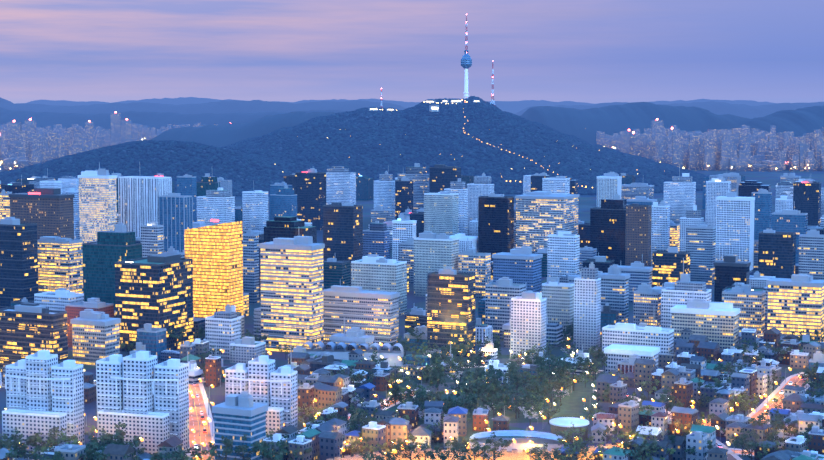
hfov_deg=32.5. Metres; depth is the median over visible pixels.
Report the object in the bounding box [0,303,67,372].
office building
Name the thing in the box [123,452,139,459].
tree
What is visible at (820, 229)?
building
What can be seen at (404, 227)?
building
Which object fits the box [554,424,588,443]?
tree
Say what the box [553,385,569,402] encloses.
tree
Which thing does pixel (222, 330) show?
narrow white office
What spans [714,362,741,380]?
tree
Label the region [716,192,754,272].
white grey tower
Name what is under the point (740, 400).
tree
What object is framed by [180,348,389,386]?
houses
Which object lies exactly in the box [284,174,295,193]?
building
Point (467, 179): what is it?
building
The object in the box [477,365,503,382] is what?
tree
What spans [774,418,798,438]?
tree
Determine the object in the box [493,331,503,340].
tree
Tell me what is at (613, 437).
tree
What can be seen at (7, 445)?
tree
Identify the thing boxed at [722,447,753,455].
road
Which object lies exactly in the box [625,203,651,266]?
brown tower
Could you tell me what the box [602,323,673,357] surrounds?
white office
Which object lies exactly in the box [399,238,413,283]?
building
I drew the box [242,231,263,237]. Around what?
building
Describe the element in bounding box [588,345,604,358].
tree
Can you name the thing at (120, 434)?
tree
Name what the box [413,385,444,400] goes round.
tree
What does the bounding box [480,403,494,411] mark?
tree
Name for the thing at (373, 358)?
tree
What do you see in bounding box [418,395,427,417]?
tree
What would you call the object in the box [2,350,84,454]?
white apartments
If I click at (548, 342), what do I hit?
tree
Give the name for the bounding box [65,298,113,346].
red brick block
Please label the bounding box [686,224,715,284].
grey tower
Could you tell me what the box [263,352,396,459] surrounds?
houses
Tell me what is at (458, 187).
white tower
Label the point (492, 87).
broadcast mast
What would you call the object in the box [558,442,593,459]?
tree
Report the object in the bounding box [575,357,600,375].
tree
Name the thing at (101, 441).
tree
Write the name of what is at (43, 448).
tree
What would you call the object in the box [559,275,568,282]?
building
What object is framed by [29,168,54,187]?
building
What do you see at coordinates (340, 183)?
office building
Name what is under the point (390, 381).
tree
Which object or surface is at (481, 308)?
building
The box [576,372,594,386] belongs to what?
tree
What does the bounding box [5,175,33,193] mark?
building
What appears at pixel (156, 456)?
tree
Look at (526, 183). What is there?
building
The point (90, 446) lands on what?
tree
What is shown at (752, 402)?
tree
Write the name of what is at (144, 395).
white apartments
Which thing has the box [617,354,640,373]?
building
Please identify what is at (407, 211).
building
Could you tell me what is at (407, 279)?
building
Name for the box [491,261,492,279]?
building
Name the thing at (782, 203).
building
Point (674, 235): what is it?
yellow office
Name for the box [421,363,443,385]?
tree
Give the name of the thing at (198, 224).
building
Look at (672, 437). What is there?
tree
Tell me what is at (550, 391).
tree
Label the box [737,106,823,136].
mountain ridge
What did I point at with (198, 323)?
building
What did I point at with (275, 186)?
building
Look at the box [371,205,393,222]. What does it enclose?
building
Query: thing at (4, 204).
narrow yellow tower
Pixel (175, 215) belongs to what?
blue tower glass
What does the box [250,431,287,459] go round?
tree
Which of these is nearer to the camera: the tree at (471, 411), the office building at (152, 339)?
the tree at (471, 411)
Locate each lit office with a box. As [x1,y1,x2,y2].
[458,238,490,298]
[492,245,542,292]
[633,283,660,326]
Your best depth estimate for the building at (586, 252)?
1467.78 m
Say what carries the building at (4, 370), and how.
on the ground at (585, 205)
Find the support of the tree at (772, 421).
on the ground at (585, 205)
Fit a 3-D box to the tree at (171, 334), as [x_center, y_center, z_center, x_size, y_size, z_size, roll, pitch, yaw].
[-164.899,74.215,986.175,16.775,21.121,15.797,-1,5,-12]
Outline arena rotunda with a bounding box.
[549,417,588,441]
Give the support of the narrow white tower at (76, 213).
on the ground at (585, 205)
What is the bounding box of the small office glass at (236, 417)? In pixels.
[212,391,267,459]
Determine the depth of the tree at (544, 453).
645.74 m
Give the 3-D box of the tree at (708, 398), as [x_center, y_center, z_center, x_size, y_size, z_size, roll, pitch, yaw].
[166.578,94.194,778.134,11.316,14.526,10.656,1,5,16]
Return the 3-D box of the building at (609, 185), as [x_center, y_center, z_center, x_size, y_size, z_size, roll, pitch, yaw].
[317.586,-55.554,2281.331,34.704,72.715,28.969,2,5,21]
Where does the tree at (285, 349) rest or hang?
on the ground at (585, 205)
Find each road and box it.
[1,378,205,386]
[397,363,603,373]
[594,390,741,459]
[697,372,810,425]
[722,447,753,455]
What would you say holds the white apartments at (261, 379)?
on the ground at (585, 205)
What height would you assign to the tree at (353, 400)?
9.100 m
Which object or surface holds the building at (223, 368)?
on the ground at (585, 205)
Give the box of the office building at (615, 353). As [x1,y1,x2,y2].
[604,344,659,372]
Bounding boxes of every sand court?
[417,382,455,393]
[497,358,533,365]
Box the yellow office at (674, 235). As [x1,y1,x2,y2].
[670,220,679,250]
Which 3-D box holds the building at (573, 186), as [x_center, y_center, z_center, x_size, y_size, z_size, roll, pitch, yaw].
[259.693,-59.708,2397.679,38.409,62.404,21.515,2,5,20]
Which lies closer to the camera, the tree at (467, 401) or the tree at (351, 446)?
the tree at (351, 446)
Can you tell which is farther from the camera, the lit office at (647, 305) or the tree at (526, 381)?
the lit office at (647, 305)
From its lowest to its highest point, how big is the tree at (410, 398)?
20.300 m
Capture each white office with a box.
[34,276,83,310]
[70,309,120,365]
[205,304,240,359]
[510,291,546,359]
[547,231,579,276]
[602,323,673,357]
[661,258,710,328]
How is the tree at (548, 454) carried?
on the ground at (585, 205)
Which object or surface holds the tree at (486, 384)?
on the park lawn ground at (574, 404)
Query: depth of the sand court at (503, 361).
950.34 m
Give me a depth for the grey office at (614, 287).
1095.33 m
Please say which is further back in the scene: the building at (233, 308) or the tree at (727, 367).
the building at (233, 308)
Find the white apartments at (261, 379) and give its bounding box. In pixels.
[225,355,297,434]
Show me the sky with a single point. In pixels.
(587, 51)
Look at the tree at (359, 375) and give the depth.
831.97 m
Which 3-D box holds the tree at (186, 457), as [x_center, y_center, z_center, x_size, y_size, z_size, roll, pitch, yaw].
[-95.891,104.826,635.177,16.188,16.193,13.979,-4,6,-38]
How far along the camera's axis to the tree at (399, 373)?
852.21 m
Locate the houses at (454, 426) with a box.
[385,401,614,459]
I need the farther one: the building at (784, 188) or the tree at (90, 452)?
the building at (784, 188)
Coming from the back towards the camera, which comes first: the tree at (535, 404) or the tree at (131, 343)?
the tree at (131, 343)
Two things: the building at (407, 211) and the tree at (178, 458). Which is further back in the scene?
the building at (407, 211)
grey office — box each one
[162,246,184,257]
[242,219,258,303]
[485,277,525,339]
[598,264,629,322]
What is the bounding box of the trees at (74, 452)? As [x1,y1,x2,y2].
[0,436,182,459]
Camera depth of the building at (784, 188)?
2316.72 m
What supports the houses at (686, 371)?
on the ground at (585, 205)
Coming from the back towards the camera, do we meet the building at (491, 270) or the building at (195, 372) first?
the building at (491, 270)
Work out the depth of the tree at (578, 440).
665.60 m
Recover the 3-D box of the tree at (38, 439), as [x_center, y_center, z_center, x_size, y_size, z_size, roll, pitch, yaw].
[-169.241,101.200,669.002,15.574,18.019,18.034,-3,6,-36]
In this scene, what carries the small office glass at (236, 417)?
on the ground at (585, 205)
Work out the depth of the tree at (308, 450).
656.56 m
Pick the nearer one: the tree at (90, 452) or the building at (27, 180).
the tree at (90, 452)
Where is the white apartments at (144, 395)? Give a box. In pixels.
[96,351,189,454]
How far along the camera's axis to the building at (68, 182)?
2824.50 m
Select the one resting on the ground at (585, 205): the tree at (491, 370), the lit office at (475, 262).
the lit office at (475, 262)
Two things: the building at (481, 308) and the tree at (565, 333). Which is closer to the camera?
the tree at (565, 333)
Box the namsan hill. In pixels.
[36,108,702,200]
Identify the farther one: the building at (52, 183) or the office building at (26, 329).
the building at (52, 183)
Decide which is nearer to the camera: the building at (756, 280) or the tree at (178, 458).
the tree at (178, 458)
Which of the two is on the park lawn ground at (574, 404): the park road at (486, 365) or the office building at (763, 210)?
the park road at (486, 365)
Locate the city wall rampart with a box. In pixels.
[326,440,658,459]
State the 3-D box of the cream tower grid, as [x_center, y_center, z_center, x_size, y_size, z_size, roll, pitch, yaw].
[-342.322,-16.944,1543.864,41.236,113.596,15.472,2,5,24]
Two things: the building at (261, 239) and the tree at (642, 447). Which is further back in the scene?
the building at (261, 239)
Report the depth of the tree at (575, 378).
844.27 m
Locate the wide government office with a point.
(375, 314)
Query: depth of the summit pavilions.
3800.53 m
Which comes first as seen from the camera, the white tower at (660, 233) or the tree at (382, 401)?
the tree at (382, 401)
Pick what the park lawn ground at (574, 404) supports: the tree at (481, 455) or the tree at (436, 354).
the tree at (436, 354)
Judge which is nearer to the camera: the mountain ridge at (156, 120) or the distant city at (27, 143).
the distant city at (27, 143)
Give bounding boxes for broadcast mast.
[490,60,495,105]
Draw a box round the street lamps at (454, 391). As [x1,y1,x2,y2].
[78,333,802,459]
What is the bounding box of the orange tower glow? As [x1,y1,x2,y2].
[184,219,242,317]
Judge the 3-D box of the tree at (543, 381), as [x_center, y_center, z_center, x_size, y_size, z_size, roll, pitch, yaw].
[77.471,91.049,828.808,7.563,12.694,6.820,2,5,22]
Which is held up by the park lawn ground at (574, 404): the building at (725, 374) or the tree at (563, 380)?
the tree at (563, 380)
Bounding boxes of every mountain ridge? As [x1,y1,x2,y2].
[0,97,404,113]
[0,107,345,134]
[27,97,775,113]
[151,111,334,146]
[516,101,823,118]
[521,102,749,144]
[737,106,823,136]
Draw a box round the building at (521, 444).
[469,430,563,451]
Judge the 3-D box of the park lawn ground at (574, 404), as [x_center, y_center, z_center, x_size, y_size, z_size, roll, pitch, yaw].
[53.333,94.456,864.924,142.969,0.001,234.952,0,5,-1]
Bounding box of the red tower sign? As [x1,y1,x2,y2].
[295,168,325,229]
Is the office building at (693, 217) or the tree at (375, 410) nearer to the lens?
the tree at (375, 410)
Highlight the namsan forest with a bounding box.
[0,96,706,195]
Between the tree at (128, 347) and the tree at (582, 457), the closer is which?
the tree at (582, 457)
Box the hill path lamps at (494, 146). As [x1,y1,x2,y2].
[327,100,637,187]
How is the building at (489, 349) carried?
on the park lawn ground at (574, 404)
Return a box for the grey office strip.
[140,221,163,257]
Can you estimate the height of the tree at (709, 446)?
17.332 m
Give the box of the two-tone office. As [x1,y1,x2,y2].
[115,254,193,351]
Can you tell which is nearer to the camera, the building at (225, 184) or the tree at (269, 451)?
the tree at (269, 451)
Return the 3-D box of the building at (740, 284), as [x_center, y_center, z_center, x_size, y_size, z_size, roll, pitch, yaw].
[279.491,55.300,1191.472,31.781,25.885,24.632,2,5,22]
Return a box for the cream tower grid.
[78,162,116,242]
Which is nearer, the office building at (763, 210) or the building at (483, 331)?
the building at (483, 331)
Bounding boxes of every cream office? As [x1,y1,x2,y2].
[351,254,406,315]
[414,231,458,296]
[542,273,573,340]
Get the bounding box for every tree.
[0,428,36,457]
[0,434,16,458]
[10,438,29,458]
[14,444,35,458]
[29,430,55,453]
[33,426,73,446]
[33,444,64,459]
[35,429,66,446]
[40,438,75,456]
[71,425,112,444]
[79,440,104,459]
[84,443,109,459]
[86,437,109,448]
[89,428,115,445]
[89,435,119,450]
[97,422,140,446]
[121,339,135,348]
[121,343,135,351]
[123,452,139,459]
[130,445,145,454]
[150,446,182,459]
[150,453,179,459]
[165,445,198,459]
[167,321,186,350]
[181,446,216,459]
[192,327,204,338]
[195,348,211,360]
[197,357,205,376]
[208,435,242,459]
[209,345,222,355]
[225,434,260,459]
[245,328,268,340]
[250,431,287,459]
[257,441,283,459]
[276,344,293,358]
[283,441,312,459]
[298,403,316,424]
[298,403,318,422]
[305,416,322,425]
[309,408,336,423]
[336,365,364,386]
[343,407,376,431]
[344,435,372,455]
[344,437,362,456]
[348,398,365,417]
[348,412,379,429]
[349,392,365,403]
[350,404,377,422]
[351,371,374,385]
[358,425,370,442]
[359,447,394,459]
[360,446,393,459]
[368,396,385,408]
[369,351,387,365]
[377,397,389,409]
[377,439,408,459]
[381,411,409,420]
[385,373,402,387]
[385,450,406,459]
[389,378,403,404]
[390,335,409,350]
[390,372,409,384]
[395,337,414,355]
[395,432,427,459]
[399,381,422,401]
[400,383,426,407]
[401,353,424,364]
[405,321,426,342]
[408,343,426,354]
[409,369,427,381]
[410,361,430,373]
[412,386,435,400]
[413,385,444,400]
[413,438,436,459]
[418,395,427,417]
[419,340,438,355]
[419,392,444,402]
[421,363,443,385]
[421,365,429,382]
[422,347,436,355]
[424,423,443,442]
[425,438,469,459]
[428,359,447,390]
[429,418,442,432]
[431,346,455,361]
[431,348,441,367]
[435,355,456,375]
[437,392,463,404]
[439,338,466,361]
[442,396,462,412]
[443,398,451,414]
[446,341,464,360]
[447,355,475,380]
[447,369,462,383]
[448,377,480,398]
[449,390,474,408]
[450,438,478,459]
[453,337,473,358]
[454,359,469,370]
[458,376,485,405]
[461,437,492,459]
[464,388,477,414]
[466,346,493,367]
[467,366,485,380]
[467,372,487,384]
[467,405,476,417]
[474,432,512,459]
[475,336,499,347]
[475,384,505,417]
[476,373,505,396]
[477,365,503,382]
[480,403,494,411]
[480,445,500,459]
[481,378,497,387]
[487,361,494,379]
[487,380,514,410]
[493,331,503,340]
[494,338,501,354]
[494,380,520,409]
[503,390,527,418]
[504,365,532,394]
[505,357,518,382]
[507,348,529,365]
[510,367,520,390]
[510,396,527,417]
[518,372,536,384]
[518,379,547,403]
[518,405,544,424]
[519,400,541,415]
[521,394,543,416]
[522,345,544,360]
[522,350,538,365]
[523,445,546,458]
[527,375,544,408]
[528,369,546,381]
[530,442,560,459]
[531,343,552,356]
[532,453,565,459]
[534,398,561,423]
[535,352,561,381]
[535,365,554,381]
[539,354,567,373]
[540,374,547,392]
[544,382,563,406]
[545,375,564,391]
[546,337,558,354]
[548,362,574,389]
[548,376,565,396]
[552,446,579,459]
[553,356,568,381]
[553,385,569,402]
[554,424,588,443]
[557,428,593,452]
[558,335,575,353]
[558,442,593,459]
[561,326,573,339]
[561,345,573,353]
[561,378,573,390]
[562,367,585,390]
[562,434,586,450]
[563,352,589,373]
[563,440,586,456]
[564,317,573,332]
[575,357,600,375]
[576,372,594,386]
[581,358,606,380]
[583,405,604,420]
[584,352,607,379]
[587,345,604,359]
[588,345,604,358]
[588,445,609,459]
[591,383,621,401]
[594,438,634,458]
[596,425,617,442]
[603,368,628,380]
[611,432,628,447]
[612,432,657,459]
[615,426,639,441]
[615,427,647,445]
[616,392,647,407]
[633,438,675,459]
[635,375,661,399]
[635,421,658,434]
[637,401,653,418]
[653,387,683,414]
[663,384,673,394]
[667,424,690,443]
[672,419,702,431]
[684,435,712,456]
[690,393,707,410]
[697,376,722,389]
[698,409,714,425]
[704,389,724,402]
[706,359,722,368]
[713,372,730,385]
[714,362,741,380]
[728,391,757,412]
[728,429,753,454]
[729,363,757,372]
[732,339,754,352]
[732,391,758,415]
[732,429,770,459]
[739,338,759,348]
[742,347,764,366]
[748,409,783,438]
[762,441,789,454]
[764,339,791,361]
[764,428,789,450]
[765,369,784,389]
[770,416,789,427]
[771,394,786,408]
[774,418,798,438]
[784,432,813,450]
[795,331,819,341]
[795,379,821,401]
[797,367,816,388]
[803,362,818,379]
[804,418,823,438]
[809,370,823,389]
[811,389,823,396]
[814,331,823,341]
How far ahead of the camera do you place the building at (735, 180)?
2261.72 m
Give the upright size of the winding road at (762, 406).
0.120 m
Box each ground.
[0,164,823,459]
[385,353,604,425]
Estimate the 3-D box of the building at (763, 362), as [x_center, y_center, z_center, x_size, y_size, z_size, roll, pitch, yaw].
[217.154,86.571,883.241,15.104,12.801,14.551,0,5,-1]
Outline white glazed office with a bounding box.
[767,274,823,341]
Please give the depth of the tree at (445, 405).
756.11 m
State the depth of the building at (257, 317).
1015.03 m
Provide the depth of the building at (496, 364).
862.53 m
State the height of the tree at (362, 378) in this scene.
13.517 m
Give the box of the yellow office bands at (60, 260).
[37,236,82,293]
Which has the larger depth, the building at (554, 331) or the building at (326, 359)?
the building at (554, 331)
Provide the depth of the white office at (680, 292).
1010.96 m
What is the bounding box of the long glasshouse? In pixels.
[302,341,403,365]
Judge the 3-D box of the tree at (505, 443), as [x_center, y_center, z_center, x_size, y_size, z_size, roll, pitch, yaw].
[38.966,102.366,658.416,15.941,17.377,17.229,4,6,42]
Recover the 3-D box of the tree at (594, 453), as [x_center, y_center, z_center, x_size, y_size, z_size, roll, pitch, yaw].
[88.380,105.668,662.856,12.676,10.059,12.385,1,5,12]
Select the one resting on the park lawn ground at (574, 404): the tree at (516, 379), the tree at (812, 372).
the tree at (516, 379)
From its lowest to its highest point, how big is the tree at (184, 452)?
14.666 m
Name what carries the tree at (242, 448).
on the ground at (585, 205)
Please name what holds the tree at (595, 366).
on the park lawn ground at (574, 404)
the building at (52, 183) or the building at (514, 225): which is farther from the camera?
the building at (52, 183)
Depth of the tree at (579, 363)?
872.02 m
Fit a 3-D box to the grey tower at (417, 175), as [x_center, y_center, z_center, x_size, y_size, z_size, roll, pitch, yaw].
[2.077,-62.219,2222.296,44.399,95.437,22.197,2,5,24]
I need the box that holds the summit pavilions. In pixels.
[369,98,479,111]
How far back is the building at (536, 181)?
2474.35 m
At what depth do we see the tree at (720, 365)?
874.95 m
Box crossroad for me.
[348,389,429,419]
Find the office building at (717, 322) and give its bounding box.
[670,283,739,348]
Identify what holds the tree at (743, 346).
on the ground at (585, 205)
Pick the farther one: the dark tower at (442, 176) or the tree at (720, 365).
the dark tower at (442, 176)
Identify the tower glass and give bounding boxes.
[0,217,38,308]
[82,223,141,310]
[159,193,192,251]
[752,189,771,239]
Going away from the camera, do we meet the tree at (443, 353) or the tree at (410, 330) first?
the tree at (443, 353)
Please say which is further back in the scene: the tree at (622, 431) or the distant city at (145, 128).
the distant city at (145, 128)
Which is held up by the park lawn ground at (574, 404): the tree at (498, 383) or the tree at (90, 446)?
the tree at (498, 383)
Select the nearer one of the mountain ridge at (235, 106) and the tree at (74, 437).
the tree at (74, 437)
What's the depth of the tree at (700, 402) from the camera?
788.59 m
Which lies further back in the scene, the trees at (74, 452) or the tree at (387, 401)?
the tree at (387, 401)
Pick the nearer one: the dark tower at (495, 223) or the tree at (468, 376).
the tree at (468, 376)
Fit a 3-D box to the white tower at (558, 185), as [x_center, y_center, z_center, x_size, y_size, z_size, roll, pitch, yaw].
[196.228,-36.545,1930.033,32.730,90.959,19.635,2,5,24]
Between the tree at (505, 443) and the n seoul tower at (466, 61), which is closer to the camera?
the tree at (505, 443)
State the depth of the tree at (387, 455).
640.95 m
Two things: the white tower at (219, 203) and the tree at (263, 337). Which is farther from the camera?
the white tower at (219, 203)
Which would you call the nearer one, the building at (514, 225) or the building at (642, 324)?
the building at (642, 324)
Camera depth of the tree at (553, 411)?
753.41 m
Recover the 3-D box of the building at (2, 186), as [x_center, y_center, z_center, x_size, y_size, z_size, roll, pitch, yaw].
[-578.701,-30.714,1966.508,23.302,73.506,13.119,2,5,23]
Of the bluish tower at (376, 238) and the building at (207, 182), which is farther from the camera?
the building at (207, 182)
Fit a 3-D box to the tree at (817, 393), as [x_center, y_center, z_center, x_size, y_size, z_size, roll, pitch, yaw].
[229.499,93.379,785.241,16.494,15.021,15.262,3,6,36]
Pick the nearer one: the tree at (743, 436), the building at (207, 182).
the tree at (743, 436)
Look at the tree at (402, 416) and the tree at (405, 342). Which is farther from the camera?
the tree at (405, 342)
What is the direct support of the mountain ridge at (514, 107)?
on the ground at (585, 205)
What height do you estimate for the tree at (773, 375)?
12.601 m
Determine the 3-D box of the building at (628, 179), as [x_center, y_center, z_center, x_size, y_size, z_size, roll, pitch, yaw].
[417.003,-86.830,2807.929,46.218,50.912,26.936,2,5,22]
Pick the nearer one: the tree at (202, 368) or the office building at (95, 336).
the tree at (202, 368)
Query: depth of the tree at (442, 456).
636.52 m
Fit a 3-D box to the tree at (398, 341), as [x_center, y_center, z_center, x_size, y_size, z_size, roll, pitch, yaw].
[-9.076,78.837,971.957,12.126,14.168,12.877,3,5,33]
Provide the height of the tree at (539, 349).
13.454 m
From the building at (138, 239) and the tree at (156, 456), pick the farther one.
the building at (138, 239)
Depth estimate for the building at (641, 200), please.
2136.92 m
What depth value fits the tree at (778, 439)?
680.84 m
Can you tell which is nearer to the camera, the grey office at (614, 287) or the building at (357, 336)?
the building at (357, 336)
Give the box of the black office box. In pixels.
[714,252,750,301]
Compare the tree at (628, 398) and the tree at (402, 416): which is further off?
the tree at (628, 398)
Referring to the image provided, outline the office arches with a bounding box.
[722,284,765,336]
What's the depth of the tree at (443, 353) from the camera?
907.54 m
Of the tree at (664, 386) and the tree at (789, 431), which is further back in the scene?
the tree at (664, 386)
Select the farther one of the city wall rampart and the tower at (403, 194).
the tower at (403, 194)
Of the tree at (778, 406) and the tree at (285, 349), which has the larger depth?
the tree at (285, 349)
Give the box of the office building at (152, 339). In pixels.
[137,323,166,359]
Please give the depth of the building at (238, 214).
1969.17 m
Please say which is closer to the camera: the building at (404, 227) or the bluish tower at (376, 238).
the bluish tower at (376, 238)
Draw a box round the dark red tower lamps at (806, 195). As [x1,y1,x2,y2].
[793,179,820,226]
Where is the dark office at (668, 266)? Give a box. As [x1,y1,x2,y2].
[652,247,689,287]
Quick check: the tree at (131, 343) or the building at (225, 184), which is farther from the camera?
the building at (225, 184)
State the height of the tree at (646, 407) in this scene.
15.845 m
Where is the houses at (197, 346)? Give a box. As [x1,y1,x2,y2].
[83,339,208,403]
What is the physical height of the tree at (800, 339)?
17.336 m
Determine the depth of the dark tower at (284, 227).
1161.56 m
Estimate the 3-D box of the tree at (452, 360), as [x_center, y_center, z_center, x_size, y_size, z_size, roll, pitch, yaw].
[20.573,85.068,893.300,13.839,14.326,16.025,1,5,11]
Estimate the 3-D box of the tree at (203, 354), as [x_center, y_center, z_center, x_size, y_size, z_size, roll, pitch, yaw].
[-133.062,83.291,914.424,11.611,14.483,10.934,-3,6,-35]
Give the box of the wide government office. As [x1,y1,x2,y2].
[323,285,399,350]
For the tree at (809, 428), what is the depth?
679.02 m
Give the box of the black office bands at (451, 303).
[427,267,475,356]
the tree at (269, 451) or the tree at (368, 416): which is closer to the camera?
the tree at (269, 451)
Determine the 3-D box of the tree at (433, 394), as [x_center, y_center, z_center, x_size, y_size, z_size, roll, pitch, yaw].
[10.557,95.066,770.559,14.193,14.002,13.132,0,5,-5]
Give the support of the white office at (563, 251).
on the ground at (585, 205)
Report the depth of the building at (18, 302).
1085.46 m
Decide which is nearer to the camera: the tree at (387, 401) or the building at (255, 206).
the tree at (387, 401)
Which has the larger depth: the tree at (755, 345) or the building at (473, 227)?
the building at (473, 227)
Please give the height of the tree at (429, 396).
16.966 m
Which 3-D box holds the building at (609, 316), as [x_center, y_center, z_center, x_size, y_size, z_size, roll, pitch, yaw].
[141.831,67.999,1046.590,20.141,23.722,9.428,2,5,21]
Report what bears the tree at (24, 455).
on the ground at (585, 205)
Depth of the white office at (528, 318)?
951.40 m
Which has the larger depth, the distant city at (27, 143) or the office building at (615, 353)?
the distant city at (27, 143)
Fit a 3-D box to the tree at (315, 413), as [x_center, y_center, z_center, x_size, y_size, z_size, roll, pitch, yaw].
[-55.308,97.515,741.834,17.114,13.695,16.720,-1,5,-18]
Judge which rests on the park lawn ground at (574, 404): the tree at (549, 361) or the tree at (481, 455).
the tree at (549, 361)
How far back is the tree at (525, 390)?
776.54 m
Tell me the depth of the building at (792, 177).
2770.65 m
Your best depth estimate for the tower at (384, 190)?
2136.30 m
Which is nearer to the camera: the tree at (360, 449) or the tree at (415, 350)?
the tree at (360, 449)
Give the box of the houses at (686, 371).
[593,334,823,459]
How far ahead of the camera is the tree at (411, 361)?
889.67 m
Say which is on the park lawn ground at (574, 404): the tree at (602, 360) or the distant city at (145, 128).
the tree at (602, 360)
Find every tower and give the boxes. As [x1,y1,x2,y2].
[0,190,11,218]
[9,185,74,238]
[66,187,79,238]
[118,176,171,236]
[197,178,234,225]
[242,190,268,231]
[259,236,324,352]
[264,216,316,242]
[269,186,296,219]
[323,201,362,285]
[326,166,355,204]
[363,221,389,258]
[374,171,394,219]
[395,177,412,219]
[398,163,428,212]
[424,191,458,235]
[430,164,460,192]
[444,178,467,235]
[460,14,471,98]
[467,173,493,235]
[478,193,513,260]
[515,191,578,251]
[542,176,569,193]
[574,262,600,350]
[590,194,626,265]
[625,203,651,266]
[651,201,669,265]
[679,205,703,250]
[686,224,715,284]
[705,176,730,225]
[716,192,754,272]
[758,229,795,278]
[771,201,807,263]
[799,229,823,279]
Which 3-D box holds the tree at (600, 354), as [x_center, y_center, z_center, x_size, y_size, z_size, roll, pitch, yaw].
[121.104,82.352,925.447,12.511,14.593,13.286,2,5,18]
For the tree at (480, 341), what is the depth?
966.47 m
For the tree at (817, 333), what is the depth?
1002.55 m
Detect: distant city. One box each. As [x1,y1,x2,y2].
[0,111,217,170]
[3,123,199,139]
[596,118,823,171]
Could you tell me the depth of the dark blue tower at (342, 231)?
1372.59 m
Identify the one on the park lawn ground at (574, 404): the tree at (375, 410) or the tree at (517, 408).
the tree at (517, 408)
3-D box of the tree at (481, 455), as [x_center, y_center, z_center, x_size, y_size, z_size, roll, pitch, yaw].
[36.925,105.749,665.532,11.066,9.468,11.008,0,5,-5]
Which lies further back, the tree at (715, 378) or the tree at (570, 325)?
the tree at (570, 325)
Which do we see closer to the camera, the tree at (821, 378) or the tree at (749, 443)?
the tree at (749, 443)
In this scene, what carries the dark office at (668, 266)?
on the ground at (585, 205)
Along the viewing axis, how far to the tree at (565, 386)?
837.43 m
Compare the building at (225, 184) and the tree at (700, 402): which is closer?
the tree at (700, 402)
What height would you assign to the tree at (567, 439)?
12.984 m
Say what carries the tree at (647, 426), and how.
on the ground at (585, 205)
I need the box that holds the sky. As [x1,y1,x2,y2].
[0,0,823,103]
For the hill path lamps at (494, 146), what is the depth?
3301.89 m
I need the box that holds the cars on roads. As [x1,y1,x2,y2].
[88,362,808,459]
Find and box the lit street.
[185,383,214,459]
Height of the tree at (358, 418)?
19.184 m
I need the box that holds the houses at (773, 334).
[681,327,823,361]
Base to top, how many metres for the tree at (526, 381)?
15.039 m
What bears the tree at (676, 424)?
on the ground at (585, 205)
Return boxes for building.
[0,181,4,193]
[3,364,9,384]
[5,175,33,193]
[10,297,33,307]
[16,176,40,183]
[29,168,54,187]
[40,179,61,193]
[58,176,78,193]
[112,171,121,212]
[130,342,150,354]
[136,237,140,242]
[160,350,179,361]
[177,174,196,221]
[187,351,202,384]
[193,222,205,227]
[193,314,204,340]
[197,173,219,196]
[204,354,229,382]
[217,177,231,195]
[230,336,265,363]
[231,305,243,336]
[235,206,242,231]
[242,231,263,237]
[243,293,248,316]
[254,307,260,340]
[259,234,263,298]
[270,182,291,193]
[277,362,298,369]
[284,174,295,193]
[288,345,320,364]
[310,352,341,373]
[323,258,350,289]
[330,317,373,350]
[356,175,373,199]
[361,361,397,383]
[368,221,392,250]
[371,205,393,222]
[392,214,416,260]
[399,209,412,215]
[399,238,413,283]
[401,364,422,378]
[404,325,426,349]
[405,306,426,332]
[405,354,429,365]
[407,267,408,292]
[410,208,423,237]
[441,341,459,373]
[449,233,477,252]
[461,175,473,188]
[469,430,563,451]
[470,218,477,235]
[475,318,492,344]
[478,298,484,323]
[479,341,497,363]
[485,360,509,384]
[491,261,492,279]
[502,319,510,347]
[514,203,515,247]
[517,364,542,384]
[523,175,548,193]
[531,172,549,191]
[532,248,546,276]
[546,315,562,346]
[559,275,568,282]
[561,345,591,374]
[566,176,577,193]
[568,271,580,282]
[578,220,589,247]
[579,246,596,273]
[583,252,613,272]
[597,172,621,206]
[600,303,618,338]
[617,173,634,183]
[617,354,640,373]
[618,254,652,302]
[621,183,653,198]
[627,192,656,204]
[636,323,646,326]
[652,282,674,290]
[663,169,695,221]
[702,176,708,208]
[709,173,740,196]
[720,371,731,380]
[723,282,763,290]
[730,172,744,181]
[738,180,770,196]
[749,271,774,287]
[753,240,758,269]
[761,358,765,365]
[763,287,767,327]
[775,181,792,202]
[775,196,792,211]
[780,173,800,182]
[795,264,798,273]
[796,334,820,345]
[807,225,823,234]
[809,351,823,380]
[820,215,823,227]
[821,187,823,214]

